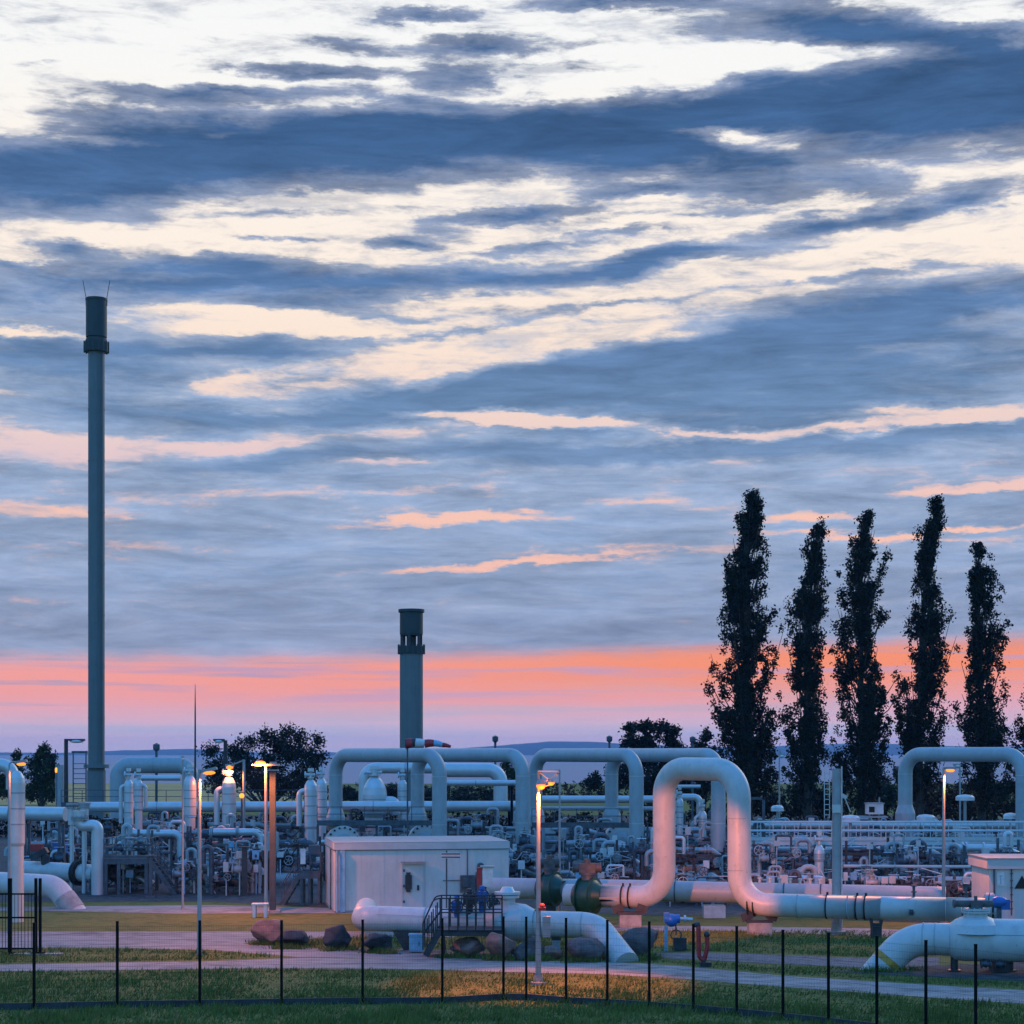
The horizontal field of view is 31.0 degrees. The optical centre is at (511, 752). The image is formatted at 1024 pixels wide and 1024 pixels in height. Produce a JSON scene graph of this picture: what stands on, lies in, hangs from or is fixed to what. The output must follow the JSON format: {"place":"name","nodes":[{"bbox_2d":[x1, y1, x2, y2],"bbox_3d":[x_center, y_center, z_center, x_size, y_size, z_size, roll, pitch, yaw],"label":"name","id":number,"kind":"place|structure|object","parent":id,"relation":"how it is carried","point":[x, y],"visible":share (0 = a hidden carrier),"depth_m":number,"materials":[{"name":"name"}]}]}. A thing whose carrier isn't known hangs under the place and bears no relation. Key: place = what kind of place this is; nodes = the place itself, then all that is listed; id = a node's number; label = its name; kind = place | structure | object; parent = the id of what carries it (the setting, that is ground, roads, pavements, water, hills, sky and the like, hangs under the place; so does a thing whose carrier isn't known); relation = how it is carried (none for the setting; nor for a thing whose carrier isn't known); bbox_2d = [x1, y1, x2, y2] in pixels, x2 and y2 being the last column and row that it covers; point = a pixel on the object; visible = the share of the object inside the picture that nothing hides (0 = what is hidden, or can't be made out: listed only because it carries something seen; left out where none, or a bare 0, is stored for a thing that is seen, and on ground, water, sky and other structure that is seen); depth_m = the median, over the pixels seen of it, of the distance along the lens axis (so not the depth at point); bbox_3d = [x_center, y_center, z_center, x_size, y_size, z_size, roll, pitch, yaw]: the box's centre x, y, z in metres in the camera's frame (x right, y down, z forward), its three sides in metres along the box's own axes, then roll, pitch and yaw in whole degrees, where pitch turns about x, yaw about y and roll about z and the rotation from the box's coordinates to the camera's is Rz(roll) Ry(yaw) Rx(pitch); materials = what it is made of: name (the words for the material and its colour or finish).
{"place":"outdoors","nodes":[
{"label":"outdoors","id":0,"kind":"place"},
{"bbox_2d":[0,783,328,804],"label":"field","id":1,"kind":"structure","parent":0,"point":[173,789],"depth_m":337.54,"materials":[{"name":"plant"}]},
{"bbox_2d":[0,905,351,913],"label":"pavement","id":2,"kind":"structure","parent":0,"point":[188,909],"depth_m":90.48,"materials":[{"name":"concrete"}]},
{"bbox_2d":[267,770,280,912],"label":"steel column","id":3,"kind":"structure","parent":2,"relation":"on","point":[272,841],"depth_m":88.65,"materials":[{"name":"metal"}]},
{"bbox_2d":[0,931,512,959],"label":"road","id":4,"kind":"structure","parent":0,"point":[234,940],"depth_m":74.81,"materials":[{"name":"asphalt"}]},
{"bbox_2d":[422,895,502,956],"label":"valve platform","id":5,"kind":"structure","parent":4,"relation":"on","point":[458,930],"depth_m":69.06,"materials":[{"name":"metal"}]},
{"bbox_2d":[359,762,446,800],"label":"header pipe","id":6,"kind":"object","parent":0,"point":[390,767],"visible":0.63,"depth_m":133.65,"materials":[{"name":"metal"}]},
{"bbox_2d":[445,763,507,800],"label":"header pipe","id":7,"kind":"object","parent":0,"point":[492,771],"visible":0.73,"depth_m":129.57,"materials":[{"name":"metal"}]},
{"bbox_2d":[0,755,1014,783],"bbox_3d":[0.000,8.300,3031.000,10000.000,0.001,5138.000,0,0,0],"label":"hills","id":8,"kind":"structure","parent":0,"point":[576,772],"depth_m":895.12,"materials":[{"name":"plant"}]},
{"bbox_2d":[0,784,1023,1023],"bbox_3d":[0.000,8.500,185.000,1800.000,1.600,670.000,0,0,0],"label":"ground","id":9,"kind":"structure","parent":0,"point":[79,921],"depth_m":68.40,"materials":[{"name":"plant"}]},
{"bbox_2d":[11,771,24,921],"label":"vertical pipe","id":10,"kind":"object","parent":9,"relation":"on","point":[17,821],"visible":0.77,"depth_m":83.72,"materials":[{"name":"metal"}]},
{"bbox_2d":[0,878,62,954],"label":"bar gate","id":11,"kind":"structure","parent":9,"relation":"on","point":[10,917],"depth_m":70.46,"materials":[{"name":"metal"}]},
{"bbox_2d":[0,872,85,908],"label":"buried pipeline","id":12,"kind":"object","parent":9,"relation":"on","point":[60,893],"visible":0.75,"depth_m":91.10,"materials":[{"name":"paint"}]},
{"bbox_2d":[197,767,217,954],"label":"lamp post","id":13,"kind":"object","parent":9,"relation":"on","point":[209,771],"visible":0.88,"depth_m":70.19,"materials":[{"name":"metal"}]},
{"bbox_2d":[252,761,279,902],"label":"lamp post","id":14,"kind":"object","parent":9,"relation":"on","point":[261,763],"visible":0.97,"depth_m":87.13,"materials":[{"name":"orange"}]},
{"bbox_2d":[251,919,283,943],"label":"boulder","id":15,"kind":"object","parent":9,"relation":"on","point":[268,930],"visible":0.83,"depth_m":73.68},
{"bbox_2d":[398,608,424,834],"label":"vent stack","id":16,"kind":"object","parent":9,"relation":"on","point":[411,653],"visible":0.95,"depth_m":149.18,"materials":[{"name":"paint"}]},
{"bbox_2d":[343,783,514,800],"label":"hedge bush","id":17,"kind":"object","parent":9,"relation":"on","point":[349,794],"visible":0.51,"depth_m":239.52,"materials":[{"name":"green plant"}]},
{"bbox_2d":[0,815,1003,922],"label":"yard","id":18,"kind":"structure","parent":9,"relation":"on","point":[162,894],"depth_m":98.69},
{"bbox_2d":[0,806,67,855],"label":"header pipe","id":19,"kind":"object","parent":18,"relation":"on","point":[60,814],"visible":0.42,"depth_m":110.18,"materials":[{"name":"metal"}]},
{"bbox_2d":[23,740,59,821],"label":"broadleaf tree","id":20,"kind":"object","parent":18,"relation":"on","point":[41,784],"visible":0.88,"depth_m":204.51,"materials":[{"name":"green plant"}]},
{"bbox_2d":[24,847,110,893],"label":"flanged pipe","id":21,"kind":"object","parent":18,"relation":"on","point":[72,872],"visible":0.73,"depth_m":102.08,"materials":[{"name":"metal"}]},
{"bbox_2d":[40,817,115,862],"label":"valve skid","id":22,"kind":"object","parent":18,"relation":"on","point":[107,828],"visible":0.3,"depth_m":127.14,"materials":[{"name":"metal"}]},
{"bbox_2d":[71,810,102,894],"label":"process pipe","id":23,"kind":"object","parent":18,"relation":"on","point":[81,820],"visible":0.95,"depth_m":99.73,"materials":[{"name":"metal"}]},
{"bbox_2d":[83,281,109,821],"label":"vent stack","id":24,"kind":"object","parent":18,"relation":"on","point":[95,345],"visible":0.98,"depth_m":179.30,"materials":[{"name":"paint"}]},
{"bbox_2d":[119,768,133,864],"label":"filter vessel","id":25,"kind":"object","parent":18,"relation":"on","point":[127,785],"visible":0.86,"depth_m":119.82,"materials":[{"name":"metal"}]},
{"bbox_2d":[108,864,154,892],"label":"valve skid","id":26,"kind":"object","parent":18,"relation":"on","point":[131,879],"visible":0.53,"depth_m":101.44,"materials":[{"name":"metal"}]},
{"bbox_2d":[105,823,168,884],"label":"valve skid","id":27,"kind":"object","parent":18,"relation":"on","point":[132,843],"visible":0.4,"depth_m":106.56,"materials":[{"name":"metal"}]},
{"bbox_2d":[134,768,147,854],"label":"filter vessel","id":28,"kind":"object","parent":18,"relation":"on","point":[139,785],"visible":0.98,"depth_m":123.83,"materials":[{"name":"metal"}]},
{"bbox_2d":[104,836,178,894],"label":"steel platform","id":29,"kind":"structure","parent":18,"relation":"on","point":[129,860],"depth_m":100.01,"materials":[{"name":"metal"}]},
{"bbox_2d":[110,757,197,817],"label":"header pipe","id":30,"kind":"object","parent":18,"relation":"on","point":[154,765],"visible":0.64,"depth_m":139.45,"materials":[{"name":"metal"}]},
{"bbox_2d":[146,811,197,872],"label":"valve skid","id":31,"kind":"object","parent":18,"relation":"on","point":[170,852],"visible":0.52,"depth_m":118.37,"materials":[{"name":"metal"}]},
{"bbox_2d":[184,764,196,855],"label":"filter vessel","id":32,"kind":"object","parent":18,"relation":"on","point":[190,798],"visible":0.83,"depth_m":121.68,"materials":[{"name":"metal"}]},
{"bbox_2d":[172,847,221,893],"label":"valve skid","id":33,"kind":"object","parent":18,"relation":"on","point":[190,873],"visible":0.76,"depth_m":100.94,"materials":[{"name":"metal"}]},
{"bbox_2d":[184,813,241,860],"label":"valve skid","id":34,"kind":"object","parent":18,"relation":"on","point":[221,842],"visible":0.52,"depth_m":118.17,"materials":[{"name":"metal"}]},
{"bbox_2d":[214,768,235,857],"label":"filter vessel","id":35,"kind":"object","parent":18,"relation":"on","point":[227,788],"visible":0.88,"depth_m":121.73,"materials":[{"name":"metal"}]},
{"bbox_2d":[201,844,253,894],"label":"valve skid","id":36,"kind":"object","parent":18,"relation":"on","point":[227,880],"visible":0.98,"depth_m":99.59,"materials":[{"name":"metal"}]},
{"bbox_2d":[247,841,268,893],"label":"valve skid","id":37,"kind":"object","parent":18,"relation":"on","point":[255,856],"visible":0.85,"depth_m":100.63,"materials":[{"name":"metal"}]},
{"bbox_2d":[196,722,331,817],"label":"broadleaf tree","id":38,"kind":"object","parent":18,"relation":"on","point":[288,752],"visible":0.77,"depth_m":204.61,"materials":[{"name":"green plant"}]},
{"bbox_2d":[279,845,322,904],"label":"access stair","id":39,"kind":"object","parent":18,"relation":"on","point":[310,874],"visible":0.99,"depth_m":93.33,"materials":[{"name":"metal"}]},
{"bbox_2d":[276,828,325,884],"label":"valve skid","id":40,"kind":"object","parent":18,"relation":"on","point":[287,857],"visible":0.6,"depth_m":108.28,"materials":[{"name":"metal"}]},
{"bbox_2d":[89,801,514,835],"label":"header pipe","id":41,"kind":"object","parent":18,"relation":"on","point":[369,806],"visible":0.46,"depth_m":127.69,"materials":[{"name":"metal"}]},
{"bbox_2d":[296,768,317,868],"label":"filter vessel","id":42,"kind":"object","parent":18,"relation":"on","point":[309,790],"visible":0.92,"depth_m":120.70,"materials":[{"name":"metal"}]},
{"bbox_2d":[317,807,431,841],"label":"catwalk","id":43,"kind":"object","parent":18,"relation":"on","point":[375,823],"visible":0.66,"depth_m":116.99,"materials":[{"name":"metal"}]},
{"bbox_2d":[362,766,399,835],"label":"filter vessel","id":44,"kind":"object","parent":18,"relation":"on","point":[374,788],"visible":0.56,"depth_m":129.44,"materials":[{"name":"metal"}]},
{"bbox_2d":[326,748,446,836],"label":"pipe arch","id":45,"kind":"structure","parent":18,"relation":"on","point":[432,758],"depth_m":113.39,"materials":[{"name":"paint"}]},
{"bbox_2d":[324,835,509,912],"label":"equipment hut","id":46,"kind":"object","parent":18,"relation":"on","point":[404,871],"visible":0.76,"depth_m":89.19,"materials":[{"name":"metal"}]},
{"bbox_2d":[403,865,422,906],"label":"door","id":47,"kind":"structure","parent":46,"relation":"in","point":[414,898],"depth_m":89.12,"materials":[{"name":"metal"}]},
{"bbox_2d":[408,748,529,876],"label":"pipe arch","id":48,"kind":"structure","parent":18,"relation":"on","point":[515,758],"depth_m":115.25,"materials":[{"name":"paint"}]},
{"bbox_2d":[447,807,514,841],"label":"valve skid","id":49,"kind":"object","parent":18,"relation":"on","point":[476,826],"visible":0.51,"depth_m":122.10,"materials":[{"name":"metal"}]},
{"bbox_2d":[509,844,541,877],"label":"valve skid","id":50,"kind":"object","parent":18,"relation":"on","point":[522,863],"visible":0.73,"depth_m":103.99,"materials":[{"name":"metal"}]},
{"bbox_2d":[540,811,611,871],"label":"valve skid","id":51,"kind":"object","parent":18,"relation":"on","point":[567,833],"visible":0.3,"depth_m":117.94,"materials":[{"name":"metal"}]},
{"bbox_2d":[531,808,628,854],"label":"catwalk","id":52,"kind":"object","parent":18,"relation":"on","point":[587,825],"visible":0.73,"depth_m":114.99,"materials":[{"name":"metal"}]},
{"bbox_2d":[529,748,643,871],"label":"pipe arch","id":53,"kind":"structure","parent":18,"relation":"on","point":[628,757],"depth_m":114.41,"materials":[{"name":"paint"}]},
{"bbox_2d":[566,826,634,879],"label":"valve skid","id":54,"kind":"object","parent":18,"relation":"on","point":[576,846],"visible":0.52,"depth_m":110.01,"materials":[{"name":"metal"}]},
{"bbox_2d":[587,836,647,879],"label":"valve skid","id":55,"kind":"object","parent":18,"relation":"on","point":[607,854],"visible":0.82,"depth_m":107.94,"materials":[{"name":"metal"}]},
{"bbox_2d":[543,805,708,831],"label":"hedge","id":56,"kind":"object","parent":18,"relation":"on","point":[585,815],"visible":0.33,"depth_m":172.84,"materials":[{"name":"green plant"}]},
{"bbox_2d":[581,717,697,823],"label":"broadleaf tree","id":57,"kind":"object","parent":18,"relation":"on","point":[669,737],"visible":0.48,"depth_m":199.62,"materials":[{"name":"green plant"}]},
{"bbox_2d":[602,748,725,875],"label":"pipe arch","id":58,"kind":"structure","parent":18,"relation":"on","point":[718,816],"depth_m":115.84,"materials":[{"name":"paint"}]},
{"bbox_2d":[644,834,727,879],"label":"valve skid","id":59,"kind":"object","parent":18,"relation":"on","point":[693,855],"visible":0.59,"depth_m":104.21,"materials":[{"name":"metal"}]},
{"bbox_2d":[646,821,727,878],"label":"valve skid","id":60,"kind":"object","parent":18,"relation":"on","point":[700,841],"visible":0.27,"depth_m":112.38,"materials":[{"name":"metal"}]},
{"bbox_2d":[683,725,721,808],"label":"broadleaf tree","id":61,"kind":"object","parent":18,"relation":"on","point":[706,736],"visible":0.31,"depth_m":189.79,"materials":[{"name":"green plant"}]},
{"bbox_2d":[701,488,788,820],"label":"poplar tree","id":62,"kind":"object","parent":18,"relation":"on","point":[745,717],"visible":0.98,"depth_m":171.19,"materials":[{"name":"green plant"}]},
{"bbox_2d":[688,797,888,832],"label":"hedge","id":63,"kind":"object","parent":18,"relation":"on","point":[818,813],"visible":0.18,"depth_m":173.80,"materials":[{"name":"green plant"}]},
{"bbox_2d":[726,787,851,828],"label":"hedge bush","id":64,"kind":"object","parent":18,"relation":"on","point":[783,803],"visible":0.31,"depth_m":180.90,"materials":[{"name":"green plant"}]},
{"bbox_2d":[751,834,831,883],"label":"valve skid","id":65,"kind":"object","parent":18,"relation":"on","point":[766,855],"visible":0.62,"depth_m":102.94,"materials":[{"name":"metal"}]},
{"bbox_2d":[778,516,830,828],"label":"poplar tree","id":66,"kind":"object","parent":18,"relation":"on","point":[810,610],"visible":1,"depth_m":169.50,"materials":[{"name":"green plant"}]},
{"bbox_2d":[817,509,901,835],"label":"poplar tree","id":67,"kind":"object","parent":18,"relation":"on","point":[868,728],"visible":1,"depth_m":169.49,"materials":[{"name":"green plant"}]},
{"bbox_2d":[842,837,903,875],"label":"valve skid","id":68,"kind":"object","parent":18,"relation":"on","point":[856,856],"visible":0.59,"depth_m":103.36,"materials":[{"name":"metal"}]},
{"bbox_2d":[751,821,1023,875],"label":"walkway","id":69,"kind":"structure","parent":18,"relation":"on","point":[876,841],"depth_m":110.02,"materials":[{"name":"metal"}]},
{"bbox_2d":[863,867,935,885],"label":"valve skid","id":70,"kind":"object","parent":18,"relation":"on","point":[891,879],"visible":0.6,"depth_m":92.02,"materials":[{"name":"metal"}]},
{"bbox_2d":[890,493,962,819],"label":"poplar tree","id":71,"kind":"object","parent":18,"relation":"on","point":[917,717],"visible":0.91,"depth_m":169.48,"materials":[{"name":"green plant"}]},
{"bbox_2d":[889,833,967,876],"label":"valve skid","id":72,"kind":"object","parent":18,"relation":"on","point":[909,855],"visible":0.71,"depth_m":101.94,"materials":[{"name":"metal"}]},
{"bbox_2d":[865,798,1014,833],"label":"hedge","id":73,"kind":"object","parent":18,"relation":"on","point":[970,813],"visible":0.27,"depth_m":173.84,"materials":[{"name":"green plant"}]},
{"bbox_2d":[921,868,971,897],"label":"valve skid","id":74,"kind":"object","parent":18,"relation":"on","point":[954,887],"visible":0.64,"depth_m":90.00,"materials":[{"name":"metal"}]},
{"bbox_2d":[948,540,1013,820],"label":"poplar tree","id":75,"kind":"object","parent":18,"relation":"on","point":[982,726],"visible":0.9,"depth_m":169.31,"materials":[{"name":"green plant"}]},
{"bbox_2d":[956,827,1014,870],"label":"valve skid","id":76,"kind":"object","parent":18,"relation":"on","point":[982,834],"visible":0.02,"depth_m":113.52,"materials":[{"name":"metal"}]},
{"bbox_2d":[889,747,1023,846],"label":"pipe arch","id":77,"kind":"structure","parent":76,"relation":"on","point":[905,811],"depth_m":116.80,"materials":[{"name":"paint"}]},
{"bbox_2d":[952,831,1023,876],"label":"valve skid","id":78,"kind":"object","parent":18,"relation":"on","point":[996,848],"visible":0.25,"depth_m":104.88,"materials":[{"name":"metal"}]},
{"bbox_2d":[967,854,1023,918],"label":"equipment hut","id":79,"kind":"object","parent":18,"relation":"on","point":[1001,875],"visible":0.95,"depth_m":84.00,"materials":[{"name":"metal"}]},
{"bbox_2d":[0,916,1023,1023],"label":"fence","id":80,"kind":"object","parent":9,"relation":"on","point":[335,1001],"visible":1,"depth_m":55.78,"materials":[{"name":"metal"}]},
{"bbox_2d":[531,771,558,985],"bbox_3d":[1.079,4.152,61.217,0.936,7.096,0.532,0,0,0],"label":"lamp post","id":81,"kind":"object","parent":9,"relation":"on","point":[540,785],"visible":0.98,"depth_m":61.15,"materials":[{"name":"metal"}]},
{"bbox_2d":[551,937,560,948],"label":"pipe stand","id":82,"kind":"object","parent":9,"relation":"on","point":[556,941],"visible":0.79,"depth_m":70.60,"materials":[{"name":"metal"}]},
{"bbox_2d":[351,887,638,961],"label":"buried pipeline","id":83,"kind":"object","parent":82,"relation":"on","point":[372,914],"visible":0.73,"depth_m":70.73,"materials":[{"name":"paint"}]},
{"bbox_2d":[567,937,604,960],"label":"boulder","id":84,"kind":"object","parent":9,"relation":"on","point":[585,945],"visible":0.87,"depth_m":67.94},
{"bbox_2d":[621,927,658,956],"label":"boulder","id":85,"kind":"object","parent":9,"relation":"on","point":[639,940],"visible":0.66,"depth_m":69.66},
{"bbox_2d":[663,912,692,950],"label":"valve stand","id":86,"kind":"object","parent":9,"relation":"on","point":[671,920],"visible":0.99,"depth_m":71.61,"materials":[{"name":"metal"}]},
{"bbox_2d":[702,905,725,917],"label":"pipe stand","id":87,"kind":"object","parent":9,"relation":"on","point":[713,911],"visible":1,"depth_m":85.85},
{"bbox_2d":[489,877,945,902],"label":"back pipeline","id":88,"kind":"object","parent":87,"relation":"on","point":[699,891],"visible":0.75,"depth_m":85.77,"materials":[{"name":"metal"}]},
{"bbox_2d":[534,855,564,910],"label":"pipeline valve","id":89,"kind":"object","parent":88,"relation":"attached to","point":[552,880],"visible":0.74,"depth_m":86.94,"materials":[{"name":"metal"}]},
{"bbox_2d":[740,911,777,934],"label":"pipe stand","id":90,"kind":"object","parent":9,"relation":"on","point":[759,926],"visible":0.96,"depth_m":77.92,"materials":[{"name":"concrete"}]},
{"bbox_2d":[562,757,996,921],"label":"loop pipeline","id":91,"kind":"object","parent":90,"relation":"on","point":[747,894],"visible":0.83,"depth_m":78.20,"materials":[{"name":"paint"}]},
{"bbox_2d":[569,859,601,914],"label":"pipeline valve","id":92,"kind":"object","parent":91,"relation":"attached to","point":[585,892],"visible":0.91,"depth_m":82.64,"materials":[{"name":"metal"}]},
{"bbox_2d":[830,962,1023,980],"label":"gravel bed","id":93,"kind":"object","parent":9,"relation":"on","point":[935,972],"visible":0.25,"depth_m":64.26,"materials":[{"name":"gravel"}]},
{"bbox_2d":[860,896,1023,971],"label":"buried pipeline","id":94,"kind":"object","parent":93,"relation":"on","point":[972,926],"visible":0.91,"depth_m":64.52,"materials":[{"name":"paint"}]},
{"bbox_2d":[0,958,1023,1003],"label":"path","id":95,"kind":"structure","parent":0,"point":[713,975],"depth_m":65.48,"materials":[{"name":"concrete"}]},
{"bbox_2d":[0,741,1023,754],"bbox_3d":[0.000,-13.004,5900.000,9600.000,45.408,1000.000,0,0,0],"label":"hills","id":96,"kind":"structure","parent":0,"point":[529,749],"depth_m":5611.70,"materials":[{"name":"blue"}]},
{"bbox_2d":[0,0,1023,752],"label":"sky","id":97,"kind":"structure","parent":0,"point":[497,320],"materials":[{"name":"blue"}]},
{"bbox_2d":[542,796,676,824],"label":"header pipe","id":98,"kind":"object","parent":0,"point":[583,799],"visible":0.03,"depth_m":125.78,"materials":[{"name":"metal"}]},
{"bbox_2d":[613,925,898,936],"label":"pavement","id":99,"kind":"structure","parent":0,"point":[779,929],"depth_m":80.26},
{"bbox_2d":[824,766,850,933],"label":"mast column","id":100,"kind":"structure","parent":99,"relation":"on","point":[837,797],"depth_m":78.36,"materials":[{"name":"metal"}]},
{"bbox_2d":[656,953,938,966],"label":"path","id":101,"kind":"structure","parent":0,"point":[817,961],"depth_m":68.64,"materials":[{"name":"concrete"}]},
{"bbox_2d":[751,823,1014,828],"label":"header pipe","id":102,"kind":"object","parent":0,"point":[889,825],"visible":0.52,"depth_m":115.80,"materials":[{"name":"metal"}]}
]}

